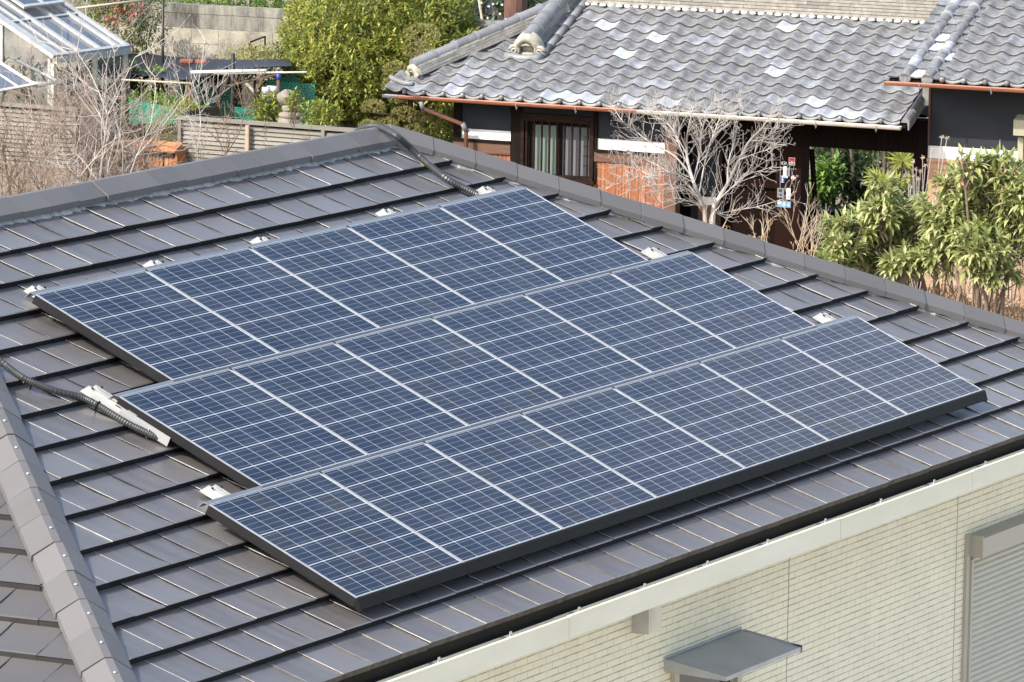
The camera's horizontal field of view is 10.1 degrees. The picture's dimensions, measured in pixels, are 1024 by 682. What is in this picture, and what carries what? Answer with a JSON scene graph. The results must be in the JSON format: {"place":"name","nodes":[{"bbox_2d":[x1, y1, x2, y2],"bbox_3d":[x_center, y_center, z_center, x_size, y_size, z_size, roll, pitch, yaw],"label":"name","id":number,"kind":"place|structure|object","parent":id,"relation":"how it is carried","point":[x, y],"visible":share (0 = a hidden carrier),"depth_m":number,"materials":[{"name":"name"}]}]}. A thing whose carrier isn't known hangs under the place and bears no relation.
{"place":"outdoors","nodes":[
{"label":"outdoors","id":0,"kind":"place"},
{"bbox_2d":[0,0,927,285],"bbox_3d":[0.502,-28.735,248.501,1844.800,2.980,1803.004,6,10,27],"label":"ground","id":1,"kind":"structure","parent":0,"point":[38,98],"depth_m":76.19,"materials":[{"name":"soil"}]},
{"bbox_2d":[0,137,71,195],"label":"bare bush","id":2,"kind":"object","parent":1,"relation":"on","point":[23,183],"visible":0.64,"depth_m":66.32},
{"bbox_2d":[0,79,72,196],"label":"bare bush","id":3,"kind":"object","parent":1,"relation":"on","point":[3,152],"visible":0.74,"depth_m":67.61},
{"bbox_2d":[0,102,79,169],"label":"slat fence","id":4,"kind":"object","parent":1,"relation":"on","point":[13,108],"visible":0.27,"depth_m":71.44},
{"bbox_2d":[11,138,114,194],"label":"bare bush","id":5,"kind":"object","parent":1,"relation":"on","point":[85,177],"visible":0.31,"depth_m":65.86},
{"bbox_2d":[0,0,129,140],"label":"greenhouse","id":6,"kind":"object","parent":1,"relation":"on","point":[51,13],"visible":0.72,"depth_m":73.77,"materials":[{"name":"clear glass"}]},
{"bbox_2d":[4,55,107,123],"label":"potted plants","id":7,"kind":"object","parent":6,"relation":"in","point":[23,70],"visible":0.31,"depth_m":74.25,"materials":[{"name":"brown plant"}]},
{"bbox_2d":[69,53,230,79],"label":"shade net","id":8,"kind":"object","parent":6,"relation":"hanging from","point":[212,64],"visible":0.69,"depth_m":75.97,"materials":[{"name":"black"}]},
{"bbox_2d":[176,81,230,117],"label":"wire net","id":9,"kind":"object","parent":8,"relation":"hanging from","point":[210,97],"visible":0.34,"depth_m":74.62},
{"bbox_2d":[191,69,266,73],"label":"white pole","id":10,"kind":"object","parent":8,"relation":"attached to","point":[230,71],"visible":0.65,"depth_m":73.30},
{"bbox_2d":[213,71,306,73],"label":"white pole","id":11,"kind":"object","parent":8,"relation":"attached to","point":[280,72],"visible":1,"depth_m":73.13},
{"bbox_2d":[265,75,299,102],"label":"green tarp","id":12,"kind":"object","parent":8,"relation":"hanging from","point":[292,79],"visible":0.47,"depth_m":75.02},
{"bbox_2d":[0,27,172,190],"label":"bare bush","id":13,"kind":"object","parent":1,"relation":"on","point":[46,147],"visible":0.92,"depth_m":66.97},
{"bbox_2d":[59,57,153,120],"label":"garden plant","id":14,"kind":"object","parent":1,"relation":"on","point":[111,70],"visible":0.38,"depth_m":75.31,"materials":[{"name":"brown plant"}]},
{"bbox_2d":[47,78,193,180],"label":"bare bush","id":15,"kind":"object","parent":1,"relation":"on","point":[129,136],"visible":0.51,"depth_m":67.67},
{"bbox_2d":[70,0,172,97],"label":"nandina shrub","id":16,"kind":"object","parent":1,"relation":"on","point":[126,8],"visible":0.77,"depth_m":76.96,"materials":[{"name":"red plant"}]},
{"bbox_2d":[75,0,149,8],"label":"bamboo pole","id":17,"kind":"object","parent":16,"relation":"attached to","point":[109,4],"visible":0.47,"depth_m":76.28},
{"bbox_2d":[1,9,243,188],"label":"bare bush","id":18,"kind":"object","parent":1,"relation":"on","point":[82,127],"visible":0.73,"depth_m":67.19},
{"bbox_2d":[125,68,129,135],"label":"garden post","id":19,"kind":"object","parent":1,"relation":"on","point":[127,82],"visible":0.42,"depth_m":74.09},
{"bbox_2d":[24,0,236,185],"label":"bare bush","id":20,"kind":"object","parent":1,"relation":"on","point":[104,127],"visible":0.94,"depth_m":66.37,"materials":[{"name":"brown plant"}]},
{"bbox_2d":[118,63,175,121],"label":"garden plant","id":21,"kind":"object","parent":1,"relation":"on","point":[158,85],"visible":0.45,"depth_m":75.42,"materials":[{"name":"green plant"}]},
{"bbox_2d":[129,99,178,123],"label":"wire net","id":22,"kind":"object","parent":1,"relation":"on","point":[151,113],"visible":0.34,"depth_m":72.87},
{"bbox_2d":[119,87,198,138],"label":"garden plant","id":23,"kind":"object","parent":1,"relation":"on","point":[135,94],"visible":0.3,"depth_m":73.82,"materials":[{"name":"green plant"}]},
{"bbox_2d":[136,140,186,170],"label":"wooden hutch","id":24,"kind":"object","parent":1,"relation":"on","point":[178,156],"visible":0.22,"depth_m":70.34,"materials":[{"name":"orange wood"}]},
{"bbox_2d":[161,0,163,93],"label":"garden post","id":25,"kind":"object","parent":1,"relation":"on","point":[162,52],"visible":0.47,"depth_m":76.27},
{"bbox_2d":[143,98,185,141],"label":"garden plant","id":26,"kind":"object","parent":1,"relation":"on","point":[168,129],"visible":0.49,"depth_m":71.56,"materials":[{"name":"green plant"}]},
{"bbox_2d":[107,129,238,173],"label":"bare bush","id":27,"kind":"object","parent":1,"relation":"on","point":[145,165],"visible":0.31,"depth_m":66.47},
{"bbox_2d":[172,97,208,120],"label":"garden plant","id":28,"kind":"object","parent":1,"relation":"on","point":[193,105],"visible":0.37,"depth_m":72.64,"materials":[{"name":"green plant"}]},
{"bbox_2d":[162,24,235,160],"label":"bare sapling","id":29,"kind":"object","parent":1,"relation":"on","point":[189,120],"visible":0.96,"depth_m":68.55,"materials":[{"name":"beige plant"}]},
{"bbox_2d":[180,105,218,115],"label":"board","id":30,"kind":"object","parent":1,"relation":"on","point":[212,110],"visible":0.71,"depth_m":71.50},
{"bbox_2d":[170,74,243,117],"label":"garden plant","id":31,"kind":"object","parent":1,"relation":"on","point":[215,79],"visible":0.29,"depth_m":75.78,"materials":[{"name":"green plant"}]},
{"bbox_2d":[230,53,234,118],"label":"garden post","id":32,"kind":"object","parent":1,"relation":"on","point":[232,77],"visible":0.65,"depth_m":73.59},
{"bbox_2d":[202,48,273,154],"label":"bare sapling","id":33,"kind":"object","parent":1,"relation":"on","point":[241,125],"visible":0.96,"depth_m":68.40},
{"bbox_2d":[200,55,279,114],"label":"garden plant","id":34,"kind":"object","parent":1,"relation":"on","point":[245,76],"visible":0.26,"depth_m":76.07,"materials":[{"name":"green plant"}]},
{"bbox_2d":[206,34,284,112],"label":"bamboo grass","id":35,"kind":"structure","parent":1,"relation":"on","point":[260,53],"depth_m":76.36,"materials":[{"name":"green plant"}]},
{"bbox_2d":[243,81,253,100],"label":"board","id":36,"kind":"object","parent":1,"relation":"on","point":[250,85],"visible":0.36,"depth_m":74.83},
{"bbox_2d":[0,0,501,141],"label":"block wall","id":37,"kind":"structure","parent":1,"relation":"on","point":[219,25],"depth_m":78.02,"materials":[{"name":"concrete"}]},
{"bbox_2d":[153,0,363,9],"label":"clipped hedge","id":38,"kind":"object","parent":1,"relation":"on","point":[257,4],"visible":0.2,"depth_m":83.67,"materials":[{"name":"green plant"}]},
{"bbox_2d":[242,91,275,121],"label":"garden plant","id":39,"kind":"object","parent":1,"relation":"on","point":[262,106],"visible":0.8,"depth_m":72.47,"materials":[{"name":"green plant"}]},
{"bbox_2d":[235,59,291,68],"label":"shade net","id":40,"kind":"object","parent":1,"relation":"on","point":[269,63],"visible":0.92,"depth_m":75.22,"materials":[{"name":"black"}]},
{"bbox_2d":[266,80,314,123],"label":"wire net","id":41,"kind":"object","parent":40,"relation":"hanging from","point":[299,93],"visible":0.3,"depth_m":74.16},
{"bbox_2d":[177,115,355,161],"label":"slat fence","id":42,"kind":"object","parent":1,"relation":"on","point":[277,133],"visible":0.24,"depth_m":70.09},
{"bbox_2d":[259,90,282,121],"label":"garden plant","id":43,"kind":"object","parent":1,"relation":"on","point":[275,102],"visible":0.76,"depth_m":72.49,"materials":[{"name":"green plant"}]},
{"bbox_2d":[250,105,310,145],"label":"bare sapling","id":44,"kind":"object","parent":1,"relation":"on","point":[293,114],"visible":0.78,"depth_m":68.03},
{"bbox_2d":[277,89,302,123],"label":"stone lantern","id":45,"kind":"object","parent":1,"relation":"on","point":[283,116],"visible":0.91,"depth_m":72.23,"materials":[{"name":"stone"}]},
{"bbox_2d":[280,86,306,123],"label":"garden plant","id":46,"kind":"object","parent":1,"relation":"on","point":[295,97],"visible":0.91,"depth_m":71.94,"materials":[{"name":"green plant"}]},
{"bbox_2d":[257,27,351,113],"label":"garden plant","id":47,"kind":"object","parent":1,"relation":"on","point":[277,44],"visible":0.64,"depth_m":75.93,"materials":[{"name":"green plant"}]},
{"bbox_2d":[299,96,344,126],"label":"garden plant","id":48,"kind":"object","parent":1,"relation":"on","point":[315,121],"visible":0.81,"depth_m":71.45,"materials":[{"name":"green plant"}]},
{"bbox_2d":[274,0,480,139],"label":"evergreen shrub","id":49,"kind":"object","parent":1,"relation":"on","point":[355,94],"visible":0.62,"depth_m":75.50,"materials":[{"name":"green plant"}]},
{"bbox_2d":[357,22,440,134],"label":"shrub","id":50,"kind":"object","parent":1,"relation":"on","point":[411,115],"depth_m":73.85,"materials":[{"name":"green plant"}]},
{"bbox_2d":[418,102,453,142],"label":"evergreen shrub","id":51,"kind":"object","parent":1,"relation":"on","point":[448,111],"visible":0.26,"depth_m":74.28,"materials":[{"name":"green plant"}]},
{"bbox_2d":[383,0,548,19],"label":"broadleaf tree","id":52,"kind":"object","parent":1,"relation":"on","point":[530,4],"visible":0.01,"depth_m":85.16,"materials":[{"name":"green plant"}]},
{"bbox_2d":[0,124,1023,681],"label":"house","id":53,"kind":"structure","parent":1,"relation":"on","point":[896,556],"depth_m":34.02,"materials":[{"name":"tile"}]},
{"bbox_2d":[0,358,161,443],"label":"roof conduit","id":54,"kind":"object","parent":53,"relation":"on","point":[16,373],"visible":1,"depth_m":31.55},
{"bbox_2d":[80,385,121,413],"bbox_3d":[-2.194,0.324,31.718,0.340,0.062,0.114,31,20,21],"label":"mounting rail","id":55,"kind":"object","parent":53,"relation":"attached to","point":[98,393],"visible":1,"depth_m":31.70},
{"bbox_2d":[119,407,170,445],"bbox_3d":[-1.985,0.462,31.591,0.340,0.058,0.052,31,20,21],"label":"rail plate","id":56,"kind":"object","parent":53,"relation":"on","point":[163,438],"visible":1,"depth_m":31.57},
{"bbox_2d":[200,484,229,498],"bbox_3d":[-1.556,0.824,31.127,0.220,0.062,0.114,31,20,21],"label":"mounting rail","id":57,"kind":"object","parent":53,"relation":"attached to","point":[214,491],"visible":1,"depth_m":31.11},
{"bbox_2d":[25,186,524,296],"bbox_3d":[-0.925,-0.383,34.934,1.044,0.054,5.885,31,20,21],"label":"cover strip","id":58,"kind":"object","parent":53,"relation":"attached to","point":[33,293],"visible":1,"depth_m":34.77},
{"bbox_2d":[37,270,279,379],"bbox_3d":[-2.004,-0.077,32.870,0.990,0.046,1.165,31,20,21],"label":"solar panel","id":59,"kind":"object","parent":58,"relation":"attached to","point":[160,325],"visible":1,"depth_m":32.86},
{"bbox_2d":[32,294,172,382],"bbox_3d":[-2.280,0.001,32.355,0.990,0.056,0.011,31,20,21],"label":"side board","id":60,"kind":"object","parent":59,"relation":"attached to","point":[99,339],"visible":1,"depth_m":32.36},
{"bbox_2d":[148,248,379,353],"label":"solar panel","id":61,"kind":"object","parent":58,"relation":"attached to","point":[266,301],"visible":1,"depth_m":33.88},
{"bbox_2d":[251,226,474,327],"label":"solar panel","id":62,"kind":"object","parent":58,"relation":"attached to","point":[363,277],"visible":1,"depth_m":34.91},
{"bbox_2d":[349,206,563,304],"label":"solar panel","id":63,"kind":"object","parent":58,"relation":"attached to","point":[475,266],"visible":1,"depth_m":35.94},
{"bbox_2d":[441,187,648,281],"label":"solar panel","id":64,"kind":"object","parent":58,"relation":"attached to","point":[545,234],"visible":1,"depth_m":36.97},
{"bbox_2d":[211,472,462,597],"bbox_3d":[-0.941,1.049,31.108,0.990,0.047,1.165,31,20,21],"label":"solar panel","id":65,"kind":"object","parent":53,"relation":"on","point":[339,535],"visible":1,"depth_m":31.09,"materials":[{"name":"glass"}]},
{"bbox_2d":[205,504,356,606],"bbox_3d":[-1.217,1.128,30.593,0.990,0.056,0.011,31,20,21],"label":"side board","id":66,"kind":"object","parent":65,"relation":"attached to","point":[282,556],"visible":1,"depth_m":30.59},
{"bbox_2d":[108,250,689,455],"bbox_3d":[-0.120,0.107,34.563,1.044,0.054,7.062,31,20,21],"label":"cover strip","id":67,"kind":"object","parent":53,"relation":"attached to","point":[333,341],"visible":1,"depth_m":34.22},
{"bbox_2d":[115,396,261,488],"bbox_3d":[-1.751,0.565,31.469,0.990,0.056,0.011,31,20,21],"label":"side board","id":68,"kind":"object","parent":67,"relation":"attached to","point":[212,460],"visible":1,"depth_m":31.46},
{"bbox_2d":[121,369,367,485],"bbox_3d":[-1.475,0.486,31.984,0.990,0.046,1.165,31,20,21],"label":"solar panel","id":69,"kind":"object","parent":67,"relation":"attached to","point":[248,428],"visible":1,"depth_m":31.97,"materials":[{"name":"glass"}]},
{"bbox_2d":[232,343,468,454],"bbox_3d":[-0.923,0.340,33.014,0.990,0.046,1.165,31,20,21],"label":"solar panel","id":70,"kind":"object","parent":67,"relation":"attached to","point":[353,400],"visible":1,"depth_m":33.00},
{"bbox_2d":[336,318,563,425],"bbox_3d":[-0.371,0.193,34.043,0.990,0.046,1.165,31,20,21],"label":"solar panel","id":71,"kind":"object","parent":67,"relation":"attached to","point":[451,372],"visible":1,"depth_m":34.03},
{"bbox_2d":[433,295,651,398],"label":"solar panel","id":72,"kind":"object","parent":67,"relation":"attached to","point":[544,347],"visible":1,"depth_m":35.06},
{"bbox_2d":[525,273,736,372],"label":"solar panel","id":73,"kind":"object","parent":67,"relation":"attached to","point":[632,323],"visible":1,"depth_m":36.09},
{"bbox_2d":[612,252,815,348],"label":"solar panel","id":74,"kind":"object","parent":67,"relation":"attached to","point":[715,300],"visible":1,"depth_m":37.12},
{"bbox_2d":[353,562,467,612],"bbox_3d":[-0.549,1.310,30.930,0.092,0.087,1.184,31,20,21],"label":"front board","id":75,"kind":"object","parent":53,"relation":"on","point":[408,587],"visible":1,"depth_m":30.88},
{"bbox_2d":[353,123,478,195],"bbox_3d":[-0.739,-1.178,37.628,1.136,0.429,0.342,8,11,40],"label":"roof conduit","id":76,"kind":"object","parent":53,"relation":"on","point":[417,154],"visible":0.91,"depth_m":37.45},
{"bbox_2d":[464,529,567,573],"bbox_3d":[0.004,1.163,31.964,0.090,0.086,1.174,31,20,21],"label":"front board","id":77,"kind":"object","parent":53,"relation":"on","point":[513,552],"visible":1,"depth_m":31.93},
{"bbox_2d":[198,315,855,506],"bbox_3d":[0.690,0.596,34.201,1.044,0.055,8.240,31,20,21],"label":"cover strip","id":78,"kind":"object","parent":53,"relation":"on","point":[421,441],"visible":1,"depth_m":33.67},
{"bbox_2d":[322,442,562,561],"bbox_3d":[-0.389,0.902,32.137,0.990,0.047,1.165,31,20,21],"label":"solar panel","id":79,"kind":"object","parent":78,"relation":"attached to","point":[443,502],"visible":1,"depth_m":32.12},
{"bbox_2d":[425,414,657,528],"bbox_3d":[0.163,0.756,33.166,0.990,0.047,1.165,31,20,21],"label":"solar panel","id":80,"kind":"object","parent":78,"relation":"attached to","point":[545,473],"visible":1,"depth_m":33.15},
{"bbox_2d":[522,387,745,497],"bbox_3d":[0.715,0.609,34.196,0.990,0.047,1.165,31,20,21],"label":"solar panel","id":81,"kind":"object","parent":78,"relation":"attached to","point":[636,443],"visible":1,"depth_m":34.18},
{"bbox_2d":[614,362,829,468],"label":"solar panel","id":82,"kind":"object","parent":78,"relation":"attached to","point":[724,416],"visible":1,"depth_m":35.21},
{"bbox_2d":[701,339,908,440],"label":"solar panel","id":83,"kind":"object","parent":78,"relation":"attached to","point":[808,391],"visible":1,"depth_m":36.24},
{"bbox_2d":[782,316,981,414],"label":"solar panel","id":84,"kind":"object","parent":78,"relation":"attached to","point":[886,367],"visible":1,"depth_m":37.27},
{"bbox_2d":[565,498,661,540],"bbox_3d":[0.556,1.016,32.993,0.090,0.086,1.174,31,20,21],"label":"front board","id":85,"kind":"object","parent":53,"relation":"on","point":[614,518],"visible":1,"depth_m":32.97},
{"bbox_2d":[641,247,666,258],"bbox_3d":[0.953,-0.556,37.706,0.220,0.062,0.114,31,20,21],"label":"mounting rail","id":86,"kind":"object","parent":53,"relation":"on","point":[652,253],"visible":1,"depth_m":37.69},
{"bbox_2d":[659,469,750,508],"bbox_3d":[1.108,0.870,34.022,0.090,0.086,1.174,31,20,21],"label":"front board","id":87,"kind":"object","parent":53,"relation":"on","point":[693,492],"visible":1,"depth_m":33.99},
{"bbox_2d":[670,673,741,681],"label":"window frame","id":88,"kind":"structure","parent":53,"relation":"in","point":[675,677],"depth_m":34.37,"materials":[{"name":"beige metal"}]},
{"bbox_2d":[747,441,833,479],"bbox_3d":[1.660,0.723,35.052,0.090,0.086,1.174,31,20,21],"label":"front board","id":89,"kind":"object","parent":53,"relation":"on","point":[786,461],"visible":1,"depth_m":35.02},
{"bbox_2d":[812,312,834,322],"bbox_3d":[2.076,-0.132,37.879,0.220,0.062,0.114,31,20,21],"label":"mounting rail","id":90,"kind":"object","parent":53,"relation":"attached to","point":[824,317],"visible":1,"depth_m":37.86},
{"bbox_2d":[831,415,912,450],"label":"front board","id":91,"kind":"object","parent":53,"relation":"on","point":[870,433],"visible":1,"depth_m":36.05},
{"bbox_2d":[910,390,987,424],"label":"front board","id":92,"kind":"object","parent":53,"relation":"on","point":[946,407],"visible":1,"depth_m":37.09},
{"bbox_2d":[504,0,526,18],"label":"red barked tree","id":93,"kind":"object","parent":1,"relation":"on","point":[512,8],"visible":0.15,"depth_m":79.84,"materials":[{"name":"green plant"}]},
{"bbox_2d":[597,160,661,202],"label":"dogwood tree","id":94,"kind":"object","parent":1,"relation":"on","point":[645,177],"visible":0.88,"depth_m":67.59,"materials":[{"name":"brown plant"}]},
{"bbox_2d":[382,0,938,288],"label":"gatehouse","id":95,"kind":"object","parent":1,"relation":"on","point":[526,87],"visible":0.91,"depth_m":72.59,"materials":[{"name":"tile"}]},
{"bbox_2d":[520,112,595,184],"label":"lattice window","id":96,"kind":"structure","parent":95,"relation":"in","point":[558,145],"depth_m":72.65,"materials":[{"name":"wood"}]},
{"bbox_2d":[725,186,775,243],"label":"gate door","id":97,"kind":"structure","parent":95,"relation":"in","point":[743,227],"depth_m":72.24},
{"bbox_2d":[726,142,776,179],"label":"gate door","id":98,"kind":"structure","parent":95,"relation":"in","point":[737,150],"depth_m":72.15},
{"bbox_2d":[596,77,804,224],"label":"dogwood tree","id":99,"kind":"object","parent":1,"relation":"on","point":[697,190],"visible":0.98,"depth_m":68.58,"materials":[{"name":"grey plant"}]},
{"bbox_2d":[740,207,780,241],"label":"dry stalks","id":100,"kind":"object","parent":1,"relation":"on","point":[764,234],"visible":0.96,"depth_m":63.98,"materials":[{"name":"beige plant"}]},
{"bbox_2d":[765,186,828,257],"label":"dry stalks","id":101,"kind":"object","parent":1,"relation":"on","point":[806,237],"visible":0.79,"depth_m":64.91,"materials":[{"name":"beige plant"}]},
{"bbox_2d":[809,148,851,248],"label":"courtyard shrub","id":102,"kind":"object","parent":1,"relation":"on","point":[827,186],"visible":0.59,"depth_m":77.29,"materials":[{"name":"green plant"}]},
{"bbox_2d":[809,147,900,207],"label":"courtyard shrub","id":103,"kind":"object","parent":1,"relation":"on","point":[859,165],"visible":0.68,"depth_m":77.71,"materials":[{"name":"green plant"}]},
{"bbox_2d":[831,148,886,206],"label":"courtyard tree","id":104,"kind":"object","parent":1,"relation":"on","point":[853,169],"visible":0.41,"depth_m":77.62,"materials":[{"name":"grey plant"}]},
{"bbox_2d":[809,147,913,205],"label":"courtyard shrub","id":105,"kind":"object","parent":1,"relation":"on","point":[870,152],"visible":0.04,"depth_m":79.38,"materials":[{"name":"green plant"}]},
{"bbox_2d":[811,179,912,248],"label":"courtyard plant","id":106,"kind":"object","parent":1,"relation":"on","point":[904,194],"visible":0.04,"depth_m":76.95,"materials":[{"name":"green plant"}]},
{"bbox_2d":[810,169,939,295],"bbox_3d":[4.078,-0.496,63.587,1.568,2.773,1.490,6,10,27],"label":"loquat shrub","id":107,"kind":"object","parent":1,"relation":"on","point":[869,233],"visible":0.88,"depth_m":63.35,"materials":[{"name":"green plant"}]},
{"bbox_2d":[862,152,913,200],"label":"fan palm","id":108,"kind":"object","parent":1,"relation":"on","point":[908,158],"visible":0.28,"depth_m":76.87,"materials":[{"name":"green plant"}]},
{"bbox_2d":[907,135,948,288],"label":"seed stalks","id":109,"kind":"object","parent":1,"relation":"on","point":[920,171],"visible":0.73,"depth_m":68.00,"materials":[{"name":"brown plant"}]},
{"bbox_2d":[907,142,1023,315],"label":"loquat shrub","id":110,"kind":"object","parent":1,"relation":"on","point":[975,215],"visible":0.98,"depth_m":62.56,"materials":[{"name":"green plant"}]},
{"bbox_2d":[807,206,852,255],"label":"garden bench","id":111,"kind":"object","parent":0,"point":[830,211],"visible":0.24,"depth_m":73.38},
{"bbox_2d":[884,0,1023,292],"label":"side house","id":112,"kind":"structure","parent":0,"point":[961,62],"depth_m":70.87,"materials":[{"name":"tile"}]},
{"bbox_2d":[921,275,1023,321],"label":"dry grass","id":113,"kind":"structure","parent":0,"point":[1019,313],"depth_m":64.05,"materials":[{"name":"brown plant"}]},
{"bbox_2d":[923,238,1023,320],"bbox_3d":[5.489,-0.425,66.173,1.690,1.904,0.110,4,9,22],"label":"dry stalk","id":114,"kind":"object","parent":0,"point":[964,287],"depth_m":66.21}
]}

